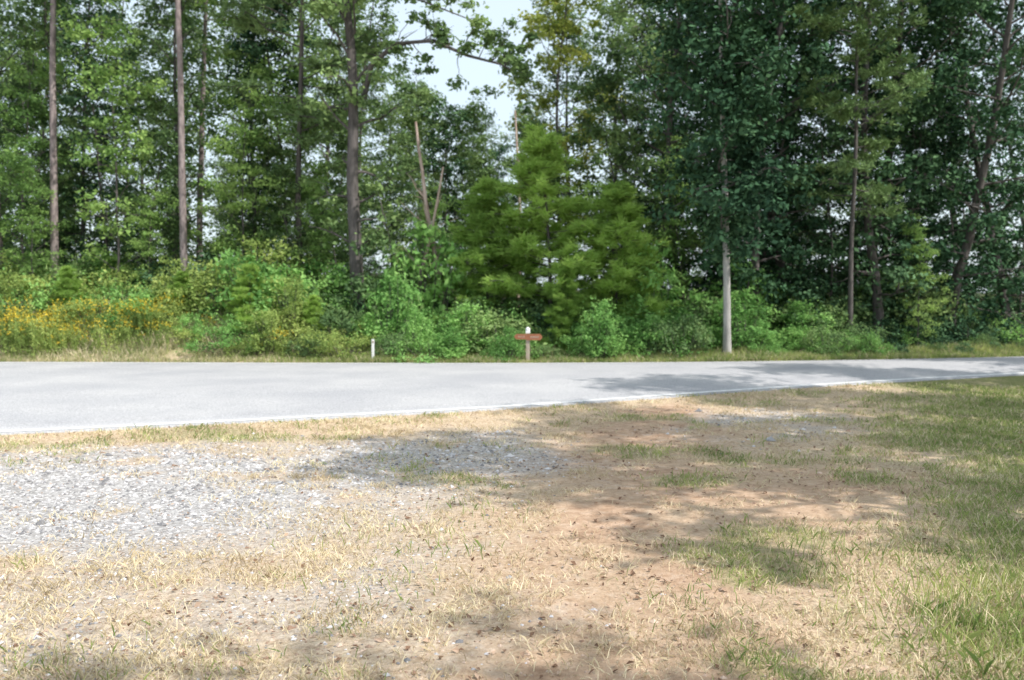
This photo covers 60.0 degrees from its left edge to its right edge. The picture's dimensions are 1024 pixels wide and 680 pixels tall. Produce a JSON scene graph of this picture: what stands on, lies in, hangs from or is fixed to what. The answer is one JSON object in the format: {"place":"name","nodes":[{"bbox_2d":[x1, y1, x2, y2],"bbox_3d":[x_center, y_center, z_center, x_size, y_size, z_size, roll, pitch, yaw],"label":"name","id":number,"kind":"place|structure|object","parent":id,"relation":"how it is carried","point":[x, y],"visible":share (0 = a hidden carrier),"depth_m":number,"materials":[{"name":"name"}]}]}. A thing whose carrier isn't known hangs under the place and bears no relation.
{"place":"outdoors","nodes":[
{"label":"outdoors","id":0,"kind":"place"},
{"bbox_2d":[0,394,1022,679],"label":"gravel","id":1,"kind":"structure","parent":0,"point":[266,492],"depth_m":6.96,"materials":[{"name":"grey gravel"}]},
{"bbox_2d":[0,272,1023,679],"bbox_3d":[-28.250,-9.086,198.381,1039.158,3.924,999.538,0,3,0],"label":"ground","id":2,"kind":"structure","parent":0,"point":[606,514],"depth_m":6.26,"materials":[{"name":"soil"}]},
{"bbox_2d":[0,203,3,269],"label":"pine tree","id":3,"kind":"object","parent":2,"relation":"on","point":[1,241],"visible":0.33,"depth_m":28.29,"materials":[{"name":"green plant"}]},
{"bbox_2d":[0,11,38,252],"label":"sweetgum tree","id":4,"kind":"object","parent":2,"relation":"on","point":[1,48],"visible":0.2,"depth_m":29.89,"materials":[{"name":"green plant"}]},
{"bbox_2d":[0,0,69,267],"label":"sweetgum tree","id":5,"kind":"object","parent":2,"relation":"on","point":[5,202],"visible":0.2,"depth_m":33.88,"materials":[{"name":"green plant"}]},
{"bbox_2d":[0,141,76,289],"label":"maple tree","id":6,"kind":"object","parent":2,"relation":"on","point":[34,210],"visible":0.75,"depth_m":27.21,"materials":[{"name":"green plant"}]},
{"bbox_2d":[0,29,82,282],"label":"maple tree","id":7,"kind":"object","parent":2,"relation":"on","point":[30,111],"visible":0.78,"depth_m":28.18,"materials":[{"name":"green plant"}]},
{"bbox_2d":[0,58,95,262],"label":"sweetgum tree","id":8,"kind":"object","parent":2,"relation":"on","point":[62,189],"visible":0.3,"depth_m":29.52,"materials":[{"name":"green plant"}]},
{"bbox_2d":[49,0,58,281],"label":"pine tree","id":9,"kind":"object","parent":2,"relation":"on","point":[54,244],"visible":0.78,"depth_m":27.74,"materials":[{"name":"brown plant"}]},
{"bbox_2d":[0,0,143,263],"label":"sweetgum tree","id":10,"kind":"object","parent":2,"relation":"on","point":[45,27],"visible":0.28,"depth_m":31.99,"materials":[{"name":"green plant"}]},
{"bbox_2d":[12,0,169,263],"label":"sweetgum tree","id":11,"kind":"object","parent":2,"relation":"on","point":[70,175],"visible":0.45,"depth_m":30.68,"materials":[{"name":"green plant"}]},
{"bbox_2d":[37,0,160,269],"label":"sweetgum tree","id":12,"kind":"object","parent":2,"relation":"on","point":[71,100],"visible":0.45,"depth_m":29.73,"materials":[{"name":"green plant"}]},
{"bbox_2d":[47,0,195,299],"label":"maple tree","id":13,"kind":"object","parent":2,"relation":"on","point":[101,74],"visible":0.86,"depth_m":27.47,"materials":[{"name":"green plant"}]},
{"bbox_2d":[91,67,199,282],"bbox_3d":[-11.585,-4.599,28.797,3.166,7.904,2.856,0,3,-3],"label":"sweetgum tree","id":14,"kind":"object","parent":2,"relation":"on","point":[160,104],"visible":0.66,"depth_m":28.48,"materials":[{"name":"green plant"}]},
{"bbox_2d":[119,179,175,292],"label":"maple tree","id":15,"kind":"object","parent":2,"relation":"on","point":[135,242],"visible":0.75,"depth_m":27.57,"materials":[{"name":"green plant"}]},
{"bbox_2d":[61,0,250,268],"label":"sweetgum tree","id":16,"kind":"object","parent":2,"relation":"on","point":[171,56],"visible":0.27,"depth_m":36.28,"materials":[{"name":"green plant"}]},
{"bbox_2d":[111,0,235,259],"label":"sweetgum tree","id":17,"kind":"object","parent":2,"relation":"on","point":[159,22],"visible":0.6,"depth_m":32.80,"materials":[{"name":"green plant"}]},
{"bbox_2d":[175,0,187,270],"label":"pine tree","id":18,"kind":"object","parent":2,"relation":"on","point":[182,187],"visible":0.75,"depth_m":27.24,"materials":[{"name":"brown plant"}]},
{"bbox_2d":[160,0,233,265],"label":"pine tree","id":19,"kind":"object","parent":2,"relation":"on","point":[201,131],"visible":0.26,"depth_m":35.66,"materials":[{"name":"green plant"}]},
{"bbox_2d":[187,67,288,274],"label":"maple tree","id":20,"kind":"object","parent":2,"relation":"on","point":[233,206],"visible":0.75,"depth_m":27.97,"materials":[{"name":"green plant"}]},
{"bbox_2d":[184,0,309,261],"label":"maple tree","id":21,"kind":"object","parent":2,"relation":"on","point":[219,99],"visible":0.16,"depth_m":32.49,"materials":[{"name":"green plant"}]},
{"bbox_2d":[185,7,327,257],"bbox_3d":[-8.924,-9.590,31.125,4.837,17.773,4.577,-1,3,-12],"label":"sweetgum tree","id":22,"kind":"object","parent":2,"relation":"on","point":[211,113],"visible":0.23,"depth_m":30.72,"materials":[{"name":"green plant"}]},
{"bbox_2d":[215,112,302,264],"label":"sweetgum tree","id":23,"kind":"object","parent":2,"relation":"on","point":[232,221],"visible":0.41,"depth_m":29.05,"materials":[{"name":"green plant"}]},
{"bbox_2d":[219,0,338,279],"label":"sweetgum tree","id":24,"kind":"object","parent":2,"relation":"on","point":[258,48],"visible":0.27,"depth_m":29.84,"materials":[{"name":"green plant"}]},
{"bbox_2d":[251,148,322,279],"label":"sweetgum tree","id":25,"kind":"object","parent":2,"relation":"on","point":[293,191],"visible":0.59,"depth_m":28.41,"materials":[{"name":"green plant"}]},
{"bbox_2d":[203,0,395,280],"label":"pine tree","id":26,"kind":"object","parent":2,"relation":"on","point":[256,23],"visible":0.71,"depth_m":28.27,"materials":[{"name":"green plant"}]},
{"bbox_2d":[237,34,363,281],"bbox_3d":[-7.148,-5.272,30.065,3.655,9.802,3.219,-2,3,-41],"label":"maple tree","id":27,"kind":"object","parent":2,"relation":"on","point":[295,76],"visible":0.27,"depth_m":29.51,"materials":[{"name":"green plant"}]},
{"bbox_2d":[231,0,383,269],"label":"sweetgum tree","id":28,"kind":"object","parent":2,"relation":"on","point":[297,22],"visible":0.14,"depth_m":39.60,"materials":[{"name":"green plant"}]},
{"bbox_2d":[287,164,348,289],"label":"maple tree","id":29,"kind":"object","parent":2,"relation":"on","point":[316,209],"visible":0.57,"depth_m":28.00,"materials":[{"name":"green plant"}]},
{"bbox_2d":[294,115,381,287],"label":"sweetgum tree","id":30,"kind":"object","parent":2,"relation":"on","point":[342,146],"visible":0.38,"depth_m":29.56,"materials":[{"name":"green plant"}]},
{"bbox_2d":[310,0,428,279],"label":"sweetgum tree","id":31,"kind":"object","parent":2,"relation":"on","point":[387,17],"visible":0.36,"depth_m":32.59,"materials":[{"name":"green plant"}]},
{"bbox_2d":[371,339,373,357],"bbox_3d":[-3.600,0.299,22.983,0.070,0.640,0.036,0,3,0],"label":"marker post","id":32,"kind":"object","parent":2,"relation":"on","point":[372,348],"visible":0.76,"depth_m":22.97,"materials":[{"name":"white paint"}]},
{"bbox_2d":[276,0,538,315],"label":"oak tree","id":33,"kind":"object","parent":2,"relation":"on","point":[520,71],"visible":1,"depth_m":26.43,"materials":[{"name":"green plant"}]},
{"bbox_2d":[361,87,453,279],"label":"sweetgum tree","id":34,"kind":"object","parent":2,"relation":"on","point":[409,124],"visible":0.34,"depth_m":34.56,"materials":[{"name":"green plant"}]},
{"bbox_2d":[374,140,461,283],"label":"sweetgum tree","id":35,"kind":"object","parent":2,"relation":"on","point":[409,162],"visible":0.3,"depth_m":31.23,"materials":[{"name":"green plant"}]},
{"bbox_2d":[400,121,445,310],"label":"dead tree","id":36,"kind":"object","parent":2,"relation":"on","point":[423,194],"visible":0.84,"depth_m":27.50,"materials":[{"name":"brown wood"}]},
{"bbox_2d":[396,186,454,288],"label":"maple tree","id":37,"kind":"object","parent":2,"relation":"on","point":[444,205],"visible":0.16,"depth_m":29.99,"materials":[{"name":"green plant"}]},
{"bbox_2d":[375,60,477,282],"bbox_3d":[-3.344,-5.884,37.763,4.284,11.855,4.749,0,3,10],"label":"sweetgum tree","id":38,"kind":"object","parent":2,"relation":"on","point":[410,89],"visible":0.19,"depth_m":37.02,"materials":[{"name":"green plant"}]},
{"bbox_2d":[399,167,458,289],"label":"dead tree","id":39,"kind":"object","parent":2,"relation":"on","point":[434,215],"visible":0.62,"depth_m":27.25,"materials":[{"name":"brown wood"}]},
{"bbox_2d":[420,99,496,294],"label":"sweetgum tree","id":40,"kind":"object","parent":2,"relation":"on","point":[440,147],"visible":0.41,"depth_m":34.16,"materials":[{"name":"green plant"}]},
{"bbox_2d":[428,85,503,300],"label":"sweetgum tree","id":41,"kind":"object","parent":2,"relation":"on","point":[474,105],"visible":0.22,"depth_m":36.91,"materials":[{"name":"green plant"}]},
{"bbox_2d":[434,133,514,297],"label":"sweetgum tree","id":42,"kind":"object","parent":2,"relation":"on","point":[475,162],"visible":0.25,"depth_m":31.02,"materials":[{"name":"green plant"}]},
{"bbox_2d":[426,174,553,332],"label":"young pine tree","id":43,"kind":"object","parent":2,"relation":"on","point":[478,256],"visible":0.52,"depth_m":26.90,"materials":[{"name":"green plant"}]},
{"bbox_2d":[0,381,1023,679],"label":"grass","id":44,"kind":"structure","parent":2,"relation":"on","point":[1006,631],"depth_m":5.67,"materials":[{"name":"beige plant"}]},
{"bbox_2d":[0,210,1023,362],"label":"roadside undergrowth","id":45,"kind":"object","parent":2,"relation":"on","point":[396,313],"visible":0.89,"depth_m":25.21,"materials":[{"name":"green plant"}]},
{"bbox_2d":[0,0,1023,322],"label":"distant forest","id":46,"kind":"object","parent":2,"relation":"on","point":[524,118],"visible":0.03,"depth_m":42.46,"materials":[{"name":"green plant"}]},
{"bbox_2d":[0,294,1023,362],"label":"roadside grass","id":47,"kind":"structure","parent":2,"relation":"on","point":[125,353],"depth_m":23.75,"materials":[{"name":"green plant"}]},
{"bbox_2d":[0,396,1023,679],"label":"leaf litter","id":48,"kind":"object","parent":2,"relation":"on","point":[632,572],"visible":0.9,"depth_m":5.38,"materials":[{"name":"brown plant"}]},
{"bbox_2d":[508,110,521,297],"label":"dead tree","id":49,"kind":"object","parent":2,"relation":"on","point":[516,158],"visible":0.14,"depth_m":29.50,"materials":[{"name":"brown wood"}]},
{"bbox_2d":[485,98,570,306],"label":"sweetgum tree","id":50,"kind":"object","parent":2,"relation":"on","point":[526,110],"visible":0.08,"depth_m":32.19,"materials":[{"name":"green plant"}]},
{"bbox_2d":[514,327,541,359],"bbox_3d":[0.420,0.141,22.965,0.740,0.960,0.152,0,3,0],"label":"trail sign","id":51,"kind":"object","parent":2,"relation":"on","point":[528,336],"visible":0.98,"depth_m":22.89,"materials":[{"name":"brown paint"}]},
{"bbox_2d":[463,122,635,348],"bbox_3d":[1.464,-3.020,26.842,5.138,7.101,6.093,2,3,36],"label":"young pine tree","id":52,"kind":"object","parent":2,"relation":"on","point":[531,174],"visible":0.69,"depth_m":26.23,"materials":[{"name":"green plant"}]},
{"bbox_2d":[499,0,626,259],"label":"yellowing tree","id":53,"kind":"object","parent":2,"relation":"on","point":[548,30],"visible":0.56,"depth_m":34.73,"materials":[{"name":"green plant"}]},
{"bbox_2d":[561,48,669,300],"bbox_3d":[3.589,-5.003,30.849,4.353,10.867,3.926,0,3,10],"label":"sweetgum tree","id":54,"kind":"object","parent":2,"relation":"on","point":[615,79],"visible":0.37,"depth_m":30.82,"materials":[{"name":"green plant"}]},
{"bbox_2d":[551,0,687,291],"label":"sweetgum tree","id":55,"kind":"object","parent":2,"relation":"on","point":[596,37],"visible":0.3,"depth_m":37.53,"materials":[{"name":"green plant"}]},
{"bbox_2d":[571,179,682,324],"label":"young pine tree","id":56,"kind":"object","parent":2,"relation":"on","point":[624,217],"visible":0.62,"depth_m":25.93,"materials":[{"name":"green plant"}]},
{"bbox_2d":[611,0,704,292],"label":"sweetgum tree","id":57,"kind":"object","parent":2,"relation":"on","point":[666,98],"visible":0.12,"depth_m":31.40,"materials":[{"name":"green plant"}]},
{"bbox_2d":[590,0,746,300],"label":"oak tree","id":58,"kind":"object","parent":2,"relation":"on","point":[632,24],"visible":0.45,"depth_m":29.64,"materials":[{"name":"green plant"}]},
{"bbox_2d":[642,149,703,291],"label":"young oak tree","id":59,"kind":"object","parent":2,"relation":"on","point":[678,229],"visible":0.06,"depth_m":30.33,"materials":[{"name":"green plant"}]},
{"bbox_2d":[646,138,701,299],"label":"young oak tree","id":60,"kind":"object","parent":2,"relation":"on","point":[654,152],"visible":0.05,"depth_m":34.80,"materials":[{"name":"green plant"}]},
{"bbox_2d":[648,135,717,302],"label":"maple tree","id":61,"kind":"object","parent":2,"relation":"on","point":[665,224],"visible":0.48,"depth_m":27.79,"materials":[{"name":"green plant"}]},
{"bbox_2d":[687,116,740,300],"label":"young oak tree","id":62,"kind":"object","parent":2,"relation":"on","point":[713,268],"visible":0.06,"depth_m":31.27,"materials":[{"name":"green plant"}]},
{"bbox_2d":[683,90,760,300],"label":"young oak tree","id":63,"kind":"object","parent":2,"relation":"on","point":[713,274],"visible":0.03,"depth_m":28.30,"materials":[{"name":"green plant"}]},
{"bbox_2d":[624,0,835,353],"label":"oak tree","id":64,"kind":"object","parent":2,"relation":"on","point":[732,108],"visible":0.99,"depth_m":23.44,"materials":[{"name":"green plant"}]},
{"bbox_2d":[640,0,867,308],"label":"oak tree","id":65,"kind":"object","parent":2,"relation":"on","point":[778,264],"visible":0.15,"depth_m":29.13,"materials":[{"name":"green plant"}]},
{"bbox_2d":[673,0,848,288],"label":"oak tree","id":66,"kind":"object","parent":2,"relation":"on","point":[769,268],"visible":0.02,"depth_m":34.89,"materials":[{"name":"green plant"}]},
{"bbox_2d":[650,0,872,326],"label":"oak tree","id":67,"kind":"object","parent":2,"relation":"on","point":[756,260],"visible":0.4,"depth_m":27.53,"materials":[{"name":"green plant"}]},
{"bbox_2d":[731,66,806,305],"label":"young oak tree","id":68,"kind":"object","parent":2,"relation":"on","point":[784,84],"visible":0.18,"depth_m":29.34,"materials":[{"name":"green plant"}]},
{"bbox_2d":[766,113,809,294],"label":"young oak tree","id":69,"kind":"object","parent":2,"relation":"on","point":[794,215],"visible":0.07,"depth_m":33.12,"materials":[{"name":"green plant"}]},
{"bbox_2d":[784,52,868,316],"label":"young oak tree","id":70,"kind":"object","parent":2,"relation":"on","point":[818,145],"visible":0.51,"depth_m":28.39,"materials":[{"name":"green plant"}]},
{"bbox_2d":[790,85,863,286],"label":"young oak tree","id":71,"kind":"object","parent":2,"relation":"on","point":[833,157],"visible":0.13,"depth_m":36.57,"materials":[{"name":"green plant"}]},
{"bbox_2d":[778,0,934,335],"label":"pine tree","id":72,"kind":"object","parent":2,"relation":"on","point":[841,113],"visible":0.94,"depth_m":26.11,"materials":[{"name":"green plant"}]},
{"bbox_2d":[760,0,984,335],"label":"oak tree","id":73,"kind":"object","parent":2,"relation":"on","point":[873,286],"visible":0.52,"depth_m":28.07,"materials":[{"name":"green plant"}]},
{"bbox_2d":[821,41,924,324],"bbox_3d":[12.258,-5.155,30.955,3.361,10.825,3.489,0,3,10],"label":"young oak tree","id":74,"kind":"object","parent":2,"relation":"on","point":[905,139],"visible":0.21,"depth_m":30.67,"materials":[{"name":"green plant"}]},
{"bbox_2d":[797,0,1002,321],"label":"oak tree","id":75,"kind":"object","parent":2,"relation":"on","point":[936,12],"visible":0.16,"depth_m":31.11,"materials":[{"name":"green plant"}]},
{"bbox_2d":[873,99,935,268],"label":"young oak tree","id":76,"kind":"object","parent":2,"relation":"on","point":[922,209],"visible":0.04,"depth_m":33.77,"materials":[{"name":"green plant"}]},
{"bbox_2d":[877,96,955,322],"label":"young oak tree","id":77,"kind":"object","parent":2,"relation":"on","point":[915,163],"visible":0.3,"depth_m":30.16,"materials":[{"name":"green plant"}]},
{"bbox_2d":[892,212,950,345],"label":"maple tree","id":78,"kind":"object","parent":2,"relation":"on","point":[917,230],"visible":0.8,"depth_m":27.49,"materials":[{"name":"green plant"}]},
{"bbox_2d":[864,0,1023,334],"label":"oak tree","id":79,"kind":"object","parent":2,"relation":"on","point":[1018,206],"visible":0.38,"depth_m":31.56,"materials":[{"name":"green plant"}]},
{"bbox_2d":[903,74,986,318],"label":"young oak tree","id":80,"kind":"object","parent":2,"relation":"on","point":[959,140],"visible":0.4,"depth_m":30.86,"materials":[{"name":"green plant"}]},
{"bbox_2d":[885,0,1023,337],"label":"oak tree","id":81,"kind":"object","parent":2,"relation":"on","point":[973,223],"visible":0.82,"depth_m":28.66,"materials":[{"name":"green plant"}]},
{"bbox_2d":[918,75,1011,326],"bbox_3d":[17.378,-5.198,34.077,3.489,10.825,3.361,1,3,17],"label":"young oak tree","id":82,"kind":"object","parent":2,"relation":"on","point":[999,150],"visible":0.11,"depth_m":33.96,"materials":[{"name":"green plant"}]},
{"bbox_2d":[992,102,1023,335],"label":"young oak tree","id":83,"kind":"object","parent":2,"relation":"on","point":[1016,316],"visible":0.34,"depth_m":33.42,"materials":[{"name":"green plant"}]},
{"bbox_2d":[0,357,1023,434],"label":"road","id":84,"kind":"structure","parent":0,"point":[46,395],"depth_m":16.04,"materials":[{"name":"grey asphalt"}]},
{"bbox_2d":[0,372,1023,431],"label":"road edge line","id":85,"kind":"object","parent":84,"relation":"on","point":[475,407],"visible":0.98,"depth_m":12.92,"materials":[{"name":"white paint"}]},
{"bbox_2d":[0,356,1023,362],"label":"road edge line","id":86,"kind":"object","parent":84,"relation":"on","point":[183,362],"visible":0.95,"depth_m":22.48,"materials":[{"name":"white paint"}]},
{"bbox_2d":[0,0,1023,292],"label":"sky","id":87,"kind":"structure","parent":0,"point":[479,73],"materials":[{"name":"white"}]}
]}

